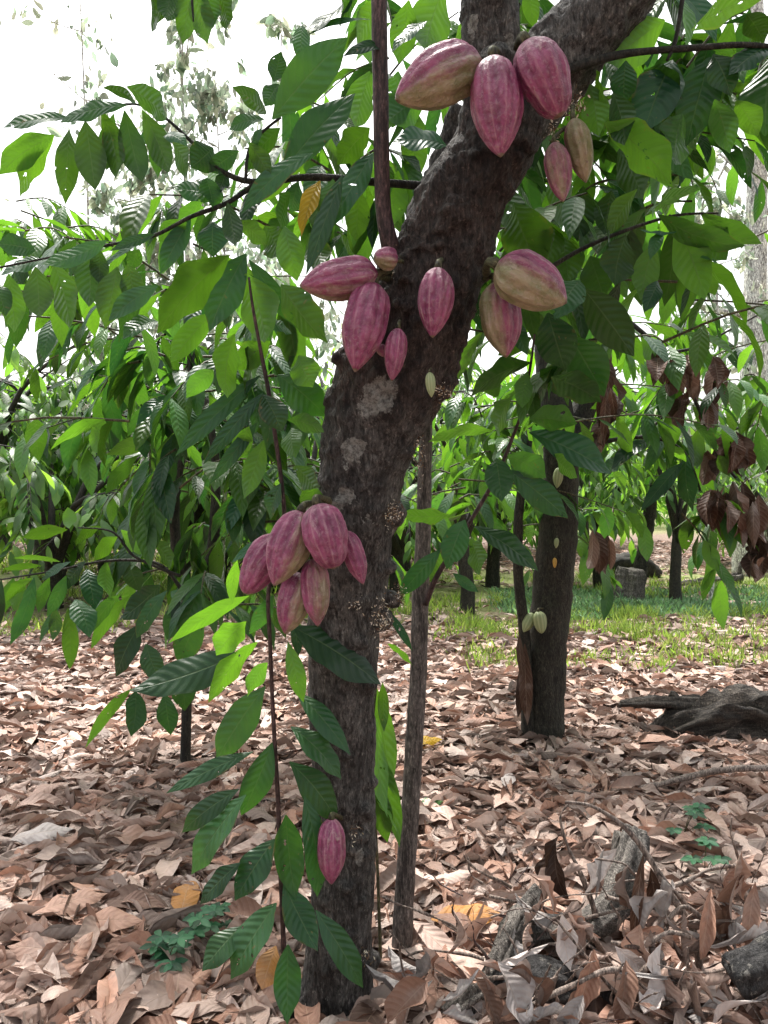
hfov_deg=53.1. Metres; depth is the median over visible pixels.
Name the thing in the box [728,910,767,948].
dry leaf
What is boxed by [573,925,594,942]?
dry leaf
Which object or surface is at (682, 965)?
dry leaf
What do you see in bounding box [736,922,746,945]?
dry leaf
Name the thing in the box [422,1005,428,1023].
dry leaf
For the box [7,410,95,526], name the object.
cocoa tree
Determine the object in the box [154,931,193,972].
weed
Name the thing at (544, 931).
twig
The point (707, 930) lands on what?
dry leaf
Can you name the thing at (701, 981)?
dry leaf
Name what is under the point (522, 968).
dry leaf
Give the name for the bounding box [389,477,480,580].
cocoa shrub
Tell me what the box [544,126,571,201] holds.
cocoa pod
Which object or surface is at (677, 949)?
dry leaf
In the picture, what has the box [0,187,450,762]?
cocoa tree
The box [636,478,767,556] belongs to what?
cocoa shrub
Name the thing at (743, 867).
dry leaf
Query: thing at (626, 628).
grass
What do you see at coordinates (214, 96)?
bare shrub
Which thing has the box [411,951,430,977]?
dry leaf
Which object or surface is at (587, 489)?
cocoa shrub
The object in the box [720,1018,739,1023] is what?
dry leaf
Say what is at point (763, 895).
dry leaf
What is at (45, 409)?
cocoa shrub
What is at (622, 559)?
fallen log
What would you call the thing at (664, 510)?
thicket
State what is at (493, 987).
dry leaf
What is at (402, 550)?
cocoa shrub
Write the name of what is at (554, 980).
twig
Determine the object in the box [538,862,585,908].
dry leaf
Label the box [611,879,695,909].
twig
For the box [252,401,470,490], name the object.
cocoa tree
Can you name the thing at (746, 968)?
cut log
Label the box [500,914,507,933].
twig
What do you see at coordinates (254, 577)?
cocoa pod
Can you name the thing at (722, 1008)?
dry leaf
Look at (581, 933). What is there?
dry leaf
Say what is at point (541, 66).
cocoa pod
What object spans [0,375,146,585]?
cocoa shrub
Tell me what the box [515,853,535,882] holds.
twig
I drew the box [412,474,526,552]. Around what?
cocoa shrub
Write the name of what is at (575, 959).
dry leaf
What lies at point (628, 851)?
weathered branch
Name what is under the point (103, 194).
bare shrub
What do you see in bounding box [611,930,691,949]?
twig
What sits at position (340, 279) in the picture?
cocoa pod
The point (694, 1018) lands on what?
dry leaf
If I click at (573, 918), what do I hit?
dry leaf
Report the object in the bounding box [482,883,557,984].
forked branch
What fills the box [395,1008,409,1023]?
dry leaf
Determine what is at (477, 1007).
dry leaf
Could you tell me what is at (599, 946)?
dry leaf
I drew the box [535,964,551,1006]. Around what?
twig
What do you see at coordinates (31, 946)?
fallen leaf
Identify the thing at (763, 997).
dry leaf
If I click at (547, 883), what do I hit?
dry leaf
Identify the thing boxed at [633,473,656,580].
leaning trunk
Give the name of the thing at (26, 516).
cocoa shrub
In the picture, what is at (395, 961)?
dry leaf
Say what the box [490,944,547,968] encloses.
dry leaf
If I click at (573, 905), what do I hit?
dry leaf
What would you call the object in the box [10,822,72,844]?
fallen leaf
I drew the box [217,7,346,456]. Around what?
slender tree
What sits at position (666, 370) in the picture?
cocoa tree
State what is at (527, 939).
dry leaf
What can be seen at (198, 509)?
cocoa shrub
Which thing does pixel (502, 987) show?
dry leaf
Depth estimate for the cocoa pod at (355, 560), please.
1.53 m
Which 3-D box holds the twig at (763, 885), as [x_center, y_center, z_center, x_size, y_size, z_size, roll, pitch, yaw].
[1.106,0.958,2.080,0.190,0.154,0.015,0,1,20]
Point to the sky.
(30, 56)
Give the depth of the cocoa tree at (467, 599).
8.43 m
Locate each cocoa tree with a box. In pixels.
[0,0,767,1018]
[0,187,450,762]
[0,333,109,476]
[0,355,92,396]
[0,525,7,545]
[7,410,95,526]
[123,379,325,583]
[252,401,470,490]
[304,388,712,614]
[310,368,333,439]
[311,340,510,570]
[347,164,767,747]
[388,334,610,956]
[432,375,512,451]
[437,359,646,489]
[578,378,688,554]
[604,369,767,601]
[677,423,767,537]
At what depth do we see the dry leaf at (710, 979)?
1.87 m
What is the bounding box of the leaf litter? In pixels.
[0,540,767,1023]
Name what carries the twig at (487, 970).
on the forked branch at (503, 950)
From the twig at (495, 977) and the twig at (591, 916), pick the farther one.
the twig at (591, 916)
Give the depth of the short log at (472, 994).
1.87 m
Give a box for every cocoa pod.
[239,507,309,593]
[266,500,323,585]
[277,555,309,633]
[299,255,392,301]
[300,554,329,625]
[301,494,347,568]
[317,812,345,884]
[342,275,390,371]
[344,529,366,584]
[373,247,403,270]
[377,344,384,356]
[384,320,406,380]
[395,38,486,110]
[418,257,453,337]
[425,367,435,396]
[470,45,523,157]
[479,273,521,357]
[482,249,566,311]
[513,31,571,119]
[522,610,536,631]
[533,608,546,633]
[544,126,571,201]
[553,467,562,487]
[553,556,556,567]
[554,535,558,547]
[564,104,593,182]
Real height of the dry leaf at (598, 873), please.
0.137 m
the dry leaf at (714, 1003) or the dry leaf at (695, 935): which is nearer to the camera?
the dry leaf at (714, 1003)
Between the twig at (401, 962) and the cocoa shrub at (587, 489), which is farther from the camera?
the cocoa shrub at (587, 489)
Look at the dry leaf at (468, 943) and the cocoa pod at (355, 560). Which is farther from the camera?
the dry leaf at (468, 943)
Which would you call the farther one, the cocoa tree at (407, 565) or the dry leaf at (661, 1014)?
the cocoa tree at (407, 565)
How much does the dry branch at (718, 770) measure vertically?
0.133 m
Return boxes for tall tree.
[638,0,767,576]
[674,23,767,570]
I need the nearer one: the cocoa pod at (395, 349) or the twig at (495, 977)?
the cocoa pod at (395, 349)
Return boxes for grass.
[0,538,278,593]
[0,567,767,640]
[440,601,767,672]
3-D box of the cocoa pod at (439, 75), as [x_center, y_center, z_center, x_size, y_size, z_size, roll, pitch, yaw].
[0.122,-0.781,1.370,0.241,0.102,0.116,-30,8,-12]
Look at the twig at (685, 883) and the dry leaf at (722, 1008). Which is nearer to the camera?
the dry leaf at (722, 1008)
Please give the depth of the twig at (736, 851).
2.13 m
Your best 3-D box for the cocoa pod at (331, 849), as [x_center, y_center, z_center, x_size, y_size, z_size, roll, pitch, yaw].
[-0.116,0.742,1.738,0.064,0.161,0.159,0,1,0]
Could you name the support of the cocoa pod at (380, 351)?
attached to the cocoa tree at (674, 114)
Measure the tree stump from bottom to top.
0.522 m
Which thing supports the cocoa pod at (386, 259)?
attached to the cocoa tree at (674, 114)
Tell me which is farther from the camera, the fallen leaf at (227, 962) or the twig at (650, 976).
the fallen leaf at (227, 962)
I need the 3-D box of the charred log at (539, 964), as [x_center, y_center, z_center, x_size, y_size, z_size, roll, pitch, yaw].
[0.463,1.213,1.921,0.397,0.187,0.127,0,1,0]
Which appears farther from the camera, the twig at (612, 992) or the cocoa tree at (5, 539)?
the cocoa tree at (5, 539)
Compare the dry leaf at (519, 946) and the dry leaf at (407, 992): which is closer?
the dry leaf at (407, 992)
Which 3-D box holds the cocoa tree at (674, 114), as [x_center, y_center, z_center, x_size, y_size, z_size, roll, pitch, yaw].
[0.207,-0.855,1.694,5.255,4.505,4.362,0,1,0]
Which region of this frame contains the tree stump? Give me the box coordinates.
[612,566,645,600]
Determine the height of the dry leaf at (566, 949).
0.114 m
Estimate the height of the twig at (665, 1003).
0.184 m
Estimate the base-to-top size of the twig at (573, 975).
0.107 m
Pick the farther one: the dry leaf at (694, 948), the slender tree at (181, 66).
the slender tree at (181, 66)
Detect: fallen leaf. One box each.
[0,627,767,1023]
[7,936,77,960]
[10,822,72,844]
[32,889,106,916]
[70,906,141,937]
[141,836,174,855]
[213,946,273,985]
[422,797,442,805]
[423,736,441,744]
[431,903,498,923]
[443,746,467,755]
[501,773,515,785]
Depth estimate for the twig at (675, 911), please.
1.98 m
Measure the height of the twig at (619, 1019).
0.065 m
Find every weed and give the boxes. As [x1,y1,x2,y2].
[139,913,212,960]
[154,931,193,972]
[182,902,231,932]
[665,802,716,834]
[680,836,731,867]
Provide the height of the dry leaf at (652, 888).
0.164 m
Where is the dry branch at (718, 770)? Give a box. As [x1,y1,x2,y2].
[638,765,767,787]
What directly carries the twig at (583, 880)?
on the weathered branch at (628, 851)
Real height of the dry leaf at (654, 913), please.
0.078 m
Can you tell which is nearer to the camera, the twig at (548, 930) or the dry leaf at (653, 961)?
the dry leaf at (653, 961)
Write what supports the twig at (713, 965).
on the leaf litter
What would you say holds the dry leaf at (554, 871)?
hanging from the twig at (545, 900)
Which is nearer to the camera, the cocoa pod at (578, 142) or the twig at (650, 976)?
the cocoa pod at (578, 142)
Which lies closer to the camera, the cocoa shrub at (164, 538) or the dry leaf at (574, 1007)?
the dry leaf at (574, 1007)
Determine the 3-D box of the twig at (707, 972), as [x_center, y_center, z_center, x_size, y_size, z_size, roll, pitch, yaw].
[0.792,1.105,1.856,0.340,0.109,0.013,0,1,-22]
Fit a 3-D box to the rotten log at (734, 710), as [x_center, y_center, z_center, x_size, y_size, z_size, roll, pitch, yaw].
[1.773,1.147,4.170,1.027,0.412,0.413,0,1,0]
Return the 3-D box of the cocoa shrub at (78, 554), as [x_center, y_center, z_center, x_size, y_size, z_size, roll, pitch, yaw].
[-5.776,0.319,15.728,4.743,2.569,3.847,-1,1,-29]
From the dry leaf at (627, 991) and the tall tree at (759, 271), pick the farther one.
the tall tree at (759, 271)
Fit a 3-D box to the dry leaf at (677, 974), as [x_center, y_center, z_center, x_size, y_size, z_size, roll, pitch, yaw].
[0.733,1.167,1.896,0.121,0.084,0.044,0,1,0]
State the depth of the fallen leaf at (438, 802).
3.17 m
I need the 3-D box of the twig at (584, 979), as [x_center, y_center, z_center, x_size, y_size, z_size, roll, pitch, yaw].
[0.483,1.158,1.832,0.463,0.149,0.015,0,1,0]
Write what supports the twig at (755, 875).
on the leaf litter
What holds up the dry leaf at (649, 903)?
on the leaf litter
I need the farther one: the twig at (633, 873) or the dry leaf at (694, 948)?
the twig at (633, 873)
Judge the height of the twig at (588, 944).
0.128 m
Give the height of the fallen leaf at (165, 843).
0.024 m
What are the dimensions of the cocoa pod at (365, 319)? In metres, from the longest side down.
0.234 x 0.110 x 0.091 m
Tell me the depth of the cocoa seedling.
2.05 m
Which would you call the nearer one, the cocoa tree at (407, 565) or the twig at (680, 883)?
the twig at (680, 883)
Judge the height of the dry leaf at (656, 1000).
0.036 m
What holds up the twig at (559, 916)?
on the forked branch at (503, 950)
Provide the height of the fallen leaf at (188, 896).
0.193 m
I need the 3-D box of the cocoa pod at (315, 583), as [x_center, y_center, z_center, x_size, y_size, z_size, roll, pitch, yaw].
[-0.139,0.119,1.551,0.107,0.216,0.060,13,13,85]
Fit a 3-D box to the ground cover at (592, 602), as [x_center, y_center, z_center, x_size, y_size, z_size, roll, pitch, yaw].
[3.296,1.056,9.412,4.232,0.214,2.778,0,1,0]
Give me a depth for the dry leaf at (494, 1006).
1.78 m
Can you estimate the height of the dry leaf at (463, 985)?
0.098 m
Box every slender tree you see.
[0,0,215,568]
[5,0,284,373]
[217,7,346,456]
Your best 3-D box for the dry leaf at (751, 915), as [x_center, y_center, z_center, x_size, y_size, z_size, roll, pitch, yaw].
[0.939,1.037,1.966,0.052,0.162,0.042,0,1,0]
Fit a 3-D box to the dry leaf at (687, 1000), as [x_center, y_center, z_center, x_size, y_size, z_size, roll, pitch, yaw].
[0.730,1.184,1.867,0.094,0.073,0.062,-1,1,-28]
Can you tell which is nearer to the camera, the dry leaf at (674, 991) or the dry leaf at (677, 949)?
the dry leaf at (674, 991)
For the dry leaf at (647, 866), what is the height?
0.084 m
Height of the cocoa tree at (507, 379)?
3.747 m
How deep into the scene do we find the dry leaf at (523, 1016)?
1.79 m
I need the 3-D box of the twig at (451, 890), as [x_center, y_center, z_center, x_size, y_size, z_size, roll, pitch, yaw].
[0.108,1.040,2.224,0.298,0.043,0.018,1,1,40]
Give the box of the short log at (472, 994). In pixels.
[440,983,484,1013]
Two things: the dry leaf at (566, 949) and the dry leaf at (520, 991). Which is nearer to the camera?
the dry leaf at (520, 991)
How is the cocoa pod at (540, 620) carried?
attached to the cocoa tree at (666, 370)
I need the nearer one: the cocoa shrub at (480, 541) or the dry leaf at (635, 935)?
the dry leaf at (635, 935)
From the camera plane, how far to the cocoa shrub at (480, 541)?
16.21 m
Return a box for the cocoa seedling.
[374,683,402,958]
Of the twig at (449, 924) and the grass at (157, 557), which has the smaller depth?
the twig at (449, 924)
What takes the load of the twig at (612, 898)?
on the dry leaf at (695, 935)
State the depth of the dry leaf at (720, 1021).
1.77 m
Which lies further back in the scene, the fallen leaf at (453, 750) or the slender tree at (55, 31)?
the slender tree at (55, 31)
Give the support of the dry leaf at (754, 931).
on the leaf litter
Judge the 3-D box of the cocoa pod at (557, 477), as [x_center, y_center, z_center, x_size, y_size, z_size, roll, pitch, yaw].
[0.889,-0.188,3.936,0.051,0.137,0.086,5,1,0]
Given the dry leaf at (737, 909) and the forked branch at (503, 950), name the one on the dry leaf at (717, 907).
the dry leaf at (737, 909)
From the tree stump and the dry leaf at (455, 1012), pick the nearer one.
the dry leaf at (455, 1012)
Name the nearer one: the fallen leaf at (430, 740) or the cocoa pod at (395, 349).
the cocoa pod at (395, 349)
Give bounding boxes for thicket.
[26,380,731,529]
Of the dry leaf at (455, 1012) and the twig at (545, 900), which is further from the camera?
the twig at (545, 900)
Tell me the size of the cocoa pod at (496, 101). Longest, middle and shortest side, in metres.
0.257 x 0.140 x 0.093 m
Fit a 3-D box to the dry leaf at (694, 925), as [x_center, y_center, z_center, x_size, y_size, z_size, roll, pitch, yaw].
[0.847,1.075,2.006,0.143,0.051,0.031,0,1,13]
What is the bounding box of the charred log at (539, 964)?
[492,954,614,1005]
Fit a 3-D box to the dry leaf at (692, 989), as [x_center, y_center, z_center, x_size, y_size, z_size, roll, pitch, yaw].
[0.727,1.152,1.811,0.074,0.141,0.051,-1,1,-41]
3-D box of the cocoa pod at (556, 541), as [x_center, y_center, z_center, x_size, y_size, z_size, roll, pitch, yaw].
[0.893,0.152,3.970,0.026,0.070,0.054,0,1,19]
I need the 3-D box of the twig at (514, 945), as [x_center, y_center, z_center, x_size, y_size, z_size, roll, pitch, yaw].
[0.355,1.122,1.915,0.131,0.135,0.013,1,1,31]
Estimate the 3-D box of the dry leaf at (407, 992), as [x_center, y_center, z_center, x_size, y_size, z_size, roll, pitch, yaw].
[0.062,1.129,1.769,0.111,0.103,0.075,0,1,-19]
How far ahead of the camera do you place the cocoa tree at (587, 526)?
15.96 m
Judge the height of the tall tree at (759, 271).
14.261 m
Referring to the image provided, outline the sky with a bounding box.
[0,0,767,464]
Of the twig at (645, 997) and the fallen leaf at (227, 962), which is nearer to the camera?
the twig at (645, 997)
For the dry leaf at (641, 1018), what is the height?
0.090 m
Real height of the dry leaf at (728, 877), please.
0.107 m
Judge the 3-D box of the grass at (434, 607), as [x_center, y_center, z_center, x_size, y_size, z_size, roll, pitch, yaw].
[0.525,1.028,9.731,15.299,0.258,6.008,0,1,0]
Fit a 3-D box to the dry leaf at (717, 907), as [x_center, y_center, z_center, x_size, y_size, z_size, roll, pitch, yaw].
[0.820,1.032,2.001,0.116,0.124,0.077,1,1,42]
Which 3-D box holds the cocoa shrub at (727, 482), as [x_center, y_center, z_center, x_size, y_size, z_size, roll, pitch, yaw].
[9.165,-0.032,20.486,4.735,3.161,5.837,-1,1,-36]
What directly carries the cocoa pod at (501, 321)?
attached to the cocoa tree at (674, 114)
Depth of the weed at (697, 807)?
2.83 m
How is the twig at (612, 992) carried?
on the twig at (607, 984)
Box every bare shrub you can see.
[48,160,201,590]
[113,62,344,582]
[636,174,767,598]
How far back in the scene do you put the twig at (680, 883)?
2.08 m
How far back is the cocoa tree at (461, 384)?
19.08 m
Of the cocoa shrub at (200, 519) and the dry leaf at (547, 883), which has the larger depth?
the cocoa shrub at (200, 519)
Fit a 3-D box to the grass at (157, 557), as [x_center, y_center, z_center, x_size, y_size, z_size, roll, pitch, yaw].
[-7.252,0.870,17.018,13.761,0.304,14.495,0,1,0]
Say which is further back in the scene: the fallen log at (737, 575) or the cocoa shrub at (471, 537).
the cocoa shrub at (471, 537)
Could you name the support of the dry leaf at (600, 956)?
on the charred log at (539, 964)
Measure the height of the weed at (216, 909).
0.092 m
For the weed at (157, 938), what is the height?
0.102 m
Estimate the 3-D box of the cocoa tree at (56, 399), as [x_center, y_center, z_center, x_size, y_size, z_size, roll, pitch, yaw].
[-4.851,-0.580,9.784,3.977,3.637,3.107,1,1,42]
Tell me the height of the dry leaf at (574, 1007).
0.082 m
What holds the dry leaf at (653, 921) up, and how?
on the dry leaf at (717, 907)
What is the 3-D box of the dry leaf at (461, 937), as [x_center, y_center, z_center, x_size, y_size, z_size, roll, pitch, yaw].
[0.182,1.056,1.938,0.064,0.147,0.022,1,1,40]
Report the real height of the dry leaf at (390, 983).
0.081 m
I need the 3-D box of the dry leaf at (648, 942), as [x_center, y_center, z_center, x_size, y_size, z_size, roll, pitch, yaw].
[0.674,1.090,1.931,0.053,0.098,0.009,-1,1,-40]
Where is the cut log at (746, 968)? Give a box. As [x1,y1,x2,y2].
[721,931,767,999]
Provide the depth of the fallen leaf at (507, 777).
3.38 m
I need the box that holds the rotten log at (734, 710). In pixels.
[618,684,767,740]
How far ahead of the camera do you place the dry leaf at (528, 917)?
2.00 m
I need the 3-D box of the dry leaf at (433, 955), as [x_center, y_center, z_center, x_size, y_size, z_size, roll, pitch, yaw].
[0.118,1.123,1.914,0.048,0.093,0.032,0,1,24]
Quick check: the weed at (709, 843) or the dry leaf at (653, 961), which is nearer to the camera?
the dry leaf at (653, 961)
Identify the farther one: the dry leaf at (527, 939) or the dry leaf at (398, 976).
the dry leaf at (527, 939)
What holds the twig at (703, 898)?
on the twig at (675, 901)
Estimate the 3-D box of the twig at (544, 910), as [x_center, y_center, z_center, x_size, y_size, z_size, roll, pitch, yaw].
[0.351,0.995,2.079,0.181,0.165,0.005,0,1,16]
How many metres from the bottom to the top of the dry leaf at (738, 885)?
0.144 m
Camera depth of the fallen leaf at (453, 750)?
3.71 m
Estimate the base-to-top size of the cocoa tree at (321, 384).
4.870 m
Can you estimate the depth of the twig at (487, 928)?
1.96 m
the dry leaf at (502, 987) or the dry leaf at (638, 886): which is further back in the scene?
the dry leaf at (638, 886)
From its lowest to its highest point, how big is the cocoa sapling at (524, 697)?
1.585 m
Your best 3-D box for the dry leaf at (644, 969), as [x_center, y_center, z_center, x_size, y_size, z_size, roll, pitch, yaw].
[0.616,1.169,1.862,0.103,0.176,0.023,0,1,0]
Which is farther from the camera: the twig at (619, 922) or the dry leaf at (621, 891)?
the dry leaf at (621, 891)
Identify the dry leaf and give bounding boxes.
[366,964,398,990]
[382,968,425,980]
[384,976,427,1023]
[388,946,415,976]
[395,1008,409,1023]
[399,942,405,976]
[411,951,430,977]
[422,945,439,983]
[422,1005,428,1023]
[441,969,478,1000]
[443,1003,477,1023]
[447,903,466,952]
[462,917,490,948]
[471,1000,484,1014]
[474,959,501,972]
[475,977,503,1023]
[479,972,501,1017]
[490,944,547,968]
[497,982,506,999]
[498,961,535,1023]
[509,959,553,1007]
[511,929,523,955]
[515,893,562,927]
[517,999,533,1023]
[522,922,532,951]
[524,897,541,924]
[526,873,556,913]
[532,1002,562,1022]
[534,835,558,887]
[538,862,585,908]
[545,839,568,898]
[550,918,585,953]
[550,934,586,966]
[553,901,593,938]
[556,914,577,970]
[556,928,579,958]
[557,995,583,1023]
[568,912,599,937]
[571,964,583,978]
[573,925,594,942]
[574,949,600,1007]
[574,950,614,964]
[585,849,615,892]
[592,937,612,965]
[595,849,603,899]
[613,865,630,908]
[613,960,638,1023]
[615,946,645,971]
[616,997,663,1023]
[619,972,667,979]
[621,924,649,962]
[624,925,672,946]
[629,889,666,928]
[630,855,644,930]
[636,1002,673,1023]
[637,905,680,926]
[639,988,664,1013]
[644,861,651,889]
[645,930,655,953]
[646,868,659,909]
[647,902,699,936]
[647,943,665,995]
[648,946,670,975]
[654,879,674,942]
[661,960,684,1012]
[666,914,725,938]
[669,968,700,996]
[671,897,722,928]
[672,983,707,1015]
[673,941,690,962]
[676,968,729,985]
[679,937,698,969]
[680,919,734,929]
[681,912,696,963]
[681,933,737,953]
[686,977,706,1022]
[686,997,735,1013]
[688,1014,703,1023]
[689,955,712,1000]
[699,889,715,959]
[701,1007,756,1018]
[703,1019,721,1023]
[710,920,767,948]
[713,1000,761,1022]
[715,876,737,949]
[720,902,742,914]
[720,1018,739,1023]
[721,982,732,1000]
[722,854,755,888]
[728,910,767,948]
[733,863,749,898]
[734,851,756,899]
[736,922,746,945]
[742,882,760,944]
[755,991,767,1000]
[757,887,767,910]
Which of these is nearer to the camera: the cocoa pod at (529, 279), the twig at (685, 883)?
the cocoa pod at (529, 279)
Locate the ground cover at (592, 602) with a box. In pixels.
[484,583,767,620]
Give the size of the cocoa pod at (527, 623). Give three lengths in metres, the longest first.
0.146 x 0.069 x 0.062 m
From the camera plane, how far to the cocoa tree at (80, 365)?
23.18 m
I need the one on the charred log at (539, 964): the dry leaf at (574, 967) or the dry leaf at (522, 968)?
the dry leaf at (574, 967)
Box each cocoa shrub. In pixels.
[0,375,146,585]
[0,444,229,620]
[0,481,242,572]
[1,378,147,571]
[15,488,117,561]
[22,430,313,576]
[169,545,240,569]
[186,456,319,592]
[319,448,515,599]
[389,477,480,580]
[408,445,601,587]
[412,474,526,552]
[443,434,678,586]
[472,520,536,556]
[588,480,675,541]
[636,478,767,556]
[676,477,734,528]
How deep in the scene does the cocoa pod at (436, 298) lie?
1.44 m
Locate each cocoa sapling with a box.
[130,254,380,1023]
[513,440,533,744]
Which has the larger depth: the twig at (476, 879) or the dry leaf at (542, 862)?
the twig at (476, 879)
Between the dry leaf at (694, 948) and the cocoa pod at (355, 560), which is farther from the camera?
the dry leaf at (694, 948)
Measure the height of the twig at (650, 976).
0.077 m
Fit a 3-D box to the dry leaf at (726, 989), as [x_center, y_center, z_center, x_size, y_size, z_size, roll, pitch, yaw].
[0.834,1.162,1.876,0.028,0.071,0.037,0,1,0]
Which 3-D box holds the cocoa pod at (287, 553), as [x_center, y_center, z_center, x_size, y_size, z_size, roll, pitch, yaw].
[-0.183,0.054,1.527,0.098,0.199,0.113,22,-7,-20]
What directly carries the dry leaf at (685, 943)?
on the twig at (656, 938)
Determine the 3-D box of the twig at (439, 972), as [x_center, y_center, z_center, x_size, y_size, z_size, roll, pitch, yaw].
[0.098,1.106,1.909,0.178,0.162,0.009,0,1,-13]
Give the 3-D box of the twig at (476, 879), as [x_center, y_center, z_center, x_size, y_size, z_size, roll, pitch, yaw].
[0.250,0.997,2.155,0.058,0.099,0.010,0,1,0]
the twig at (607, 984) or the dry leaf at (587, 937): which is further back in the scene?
the dry leaf at (587, 937)
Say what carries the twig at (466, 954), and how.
on the leaf litter
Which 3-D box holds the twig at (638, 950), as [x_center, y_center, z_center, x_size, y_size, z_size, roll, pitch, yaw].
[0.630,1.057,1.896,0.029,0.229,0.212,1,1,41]
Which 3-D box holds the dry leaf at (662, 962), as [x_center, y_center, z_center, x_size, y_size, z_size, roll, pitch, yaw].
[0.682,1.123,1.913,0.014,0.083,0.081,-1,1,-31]
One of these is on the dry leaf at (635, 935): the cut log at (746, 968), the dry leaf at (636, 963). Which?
the dry leaf at (636, 963)
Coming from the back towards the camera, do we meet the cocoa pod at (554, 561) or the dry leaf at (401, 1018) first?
the cocoa pod at (554, 561)
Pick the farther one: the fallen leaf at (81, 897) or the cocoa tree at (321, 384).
the cocoa tree at (321, 384)
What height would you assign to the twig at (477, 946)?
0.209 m
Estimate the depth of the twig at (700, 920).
2.00 m
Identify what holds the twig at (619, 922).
on the leaf litter
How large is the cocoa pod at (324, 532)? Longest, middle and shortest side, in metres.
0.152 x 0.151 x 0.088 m
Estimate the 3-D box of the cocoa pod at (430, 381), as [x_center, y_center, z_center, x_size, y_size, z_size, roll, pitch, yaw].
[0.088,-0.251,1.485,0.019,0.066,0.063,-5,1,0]
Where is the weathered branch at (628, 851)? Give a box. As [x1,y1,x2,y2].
[578,823,649,955]
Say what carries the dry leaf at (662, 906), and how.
on the leaf litter
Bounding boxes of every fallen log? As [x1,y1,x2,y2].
[612,552,662,577]
[681,562,743,586]
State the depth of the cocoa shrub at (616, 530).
19.02 m
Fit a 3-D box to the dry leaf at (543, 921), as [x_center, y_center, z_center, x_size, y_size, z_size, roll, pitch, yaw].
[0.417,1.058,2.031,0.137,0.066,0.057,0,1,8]
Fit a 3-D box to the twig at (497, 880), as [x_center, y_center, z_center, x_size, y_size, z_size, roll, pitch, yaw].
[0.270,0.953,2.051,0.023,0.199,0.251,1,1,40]
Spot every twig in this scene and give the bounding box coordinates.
[381,850,462,896]
[382,896,456,929]
[389,930,457,984]
[406,949,484,960]
[442,923,489,973]
[451,902,457,939]
[461,919,496,947]
[463,854,512,888]
[464,852,482,884]
[467,916,489,958]
[473,975,504,980]
[489,854,546,912]
[489,894,562,913]
[490,908,600,952]
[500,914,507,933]
[503,927,518,954]
[514,895,577,948]
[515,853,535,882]
[526,907,581,958]
[531,900,585,924]
[533,966,683,1007]
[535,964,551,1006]
[540,889,616,904]
[548,942,612,964]
[552,937,592,1002]
[554,917,641,1012]
[559,804,597,917]
[565,801,702,968]
[565,961,595,983]
[583,906,628,919]
[595,858,689,894]
[598,880,621,931]
[598,1018,636,1023]
[605,895,670,926]
[609,962,623,1005]
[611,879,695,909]
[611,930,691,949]
[622,913,642,954]
[633,992,659,1007]
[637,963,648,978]
[646,920,734,926]
[657,964,725,973]
[658,872,766,916]
[660,947,688,1007]
[664,904,732,950]
[674,863,754,887]
[680,862,705,900]
[704,962,720,968]
[730,817,738,859]
[749,853,766,911]
[757,883,767,887]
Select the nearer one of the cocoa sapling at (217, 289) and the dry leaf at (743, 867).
the cocoa sapling at (217, 289)
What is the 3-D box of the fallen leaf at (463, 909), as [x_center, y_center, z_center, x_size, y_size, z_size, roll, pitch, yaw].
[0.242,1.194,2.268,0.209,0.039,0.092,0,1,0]
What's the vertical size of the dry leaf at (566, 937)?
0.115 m
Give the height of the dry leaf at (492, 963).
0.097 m
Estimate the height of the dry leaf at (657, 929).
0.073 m
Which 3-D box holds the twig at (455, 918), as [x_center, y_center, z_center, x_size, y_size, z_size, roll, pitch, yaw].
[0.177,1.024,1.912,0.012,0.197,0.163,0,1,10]
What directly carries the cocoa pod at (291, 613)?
attached to the cocoa tree at (674, 114)
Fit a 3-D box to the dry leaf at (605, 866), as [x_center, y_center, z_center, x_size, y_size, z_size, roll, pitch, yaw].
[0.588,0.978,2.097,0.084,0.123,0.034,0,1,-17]
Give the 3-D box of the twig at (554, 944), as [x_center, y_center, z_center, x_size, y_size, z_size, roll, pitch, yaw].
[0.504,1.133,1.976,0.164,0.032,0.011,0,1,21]

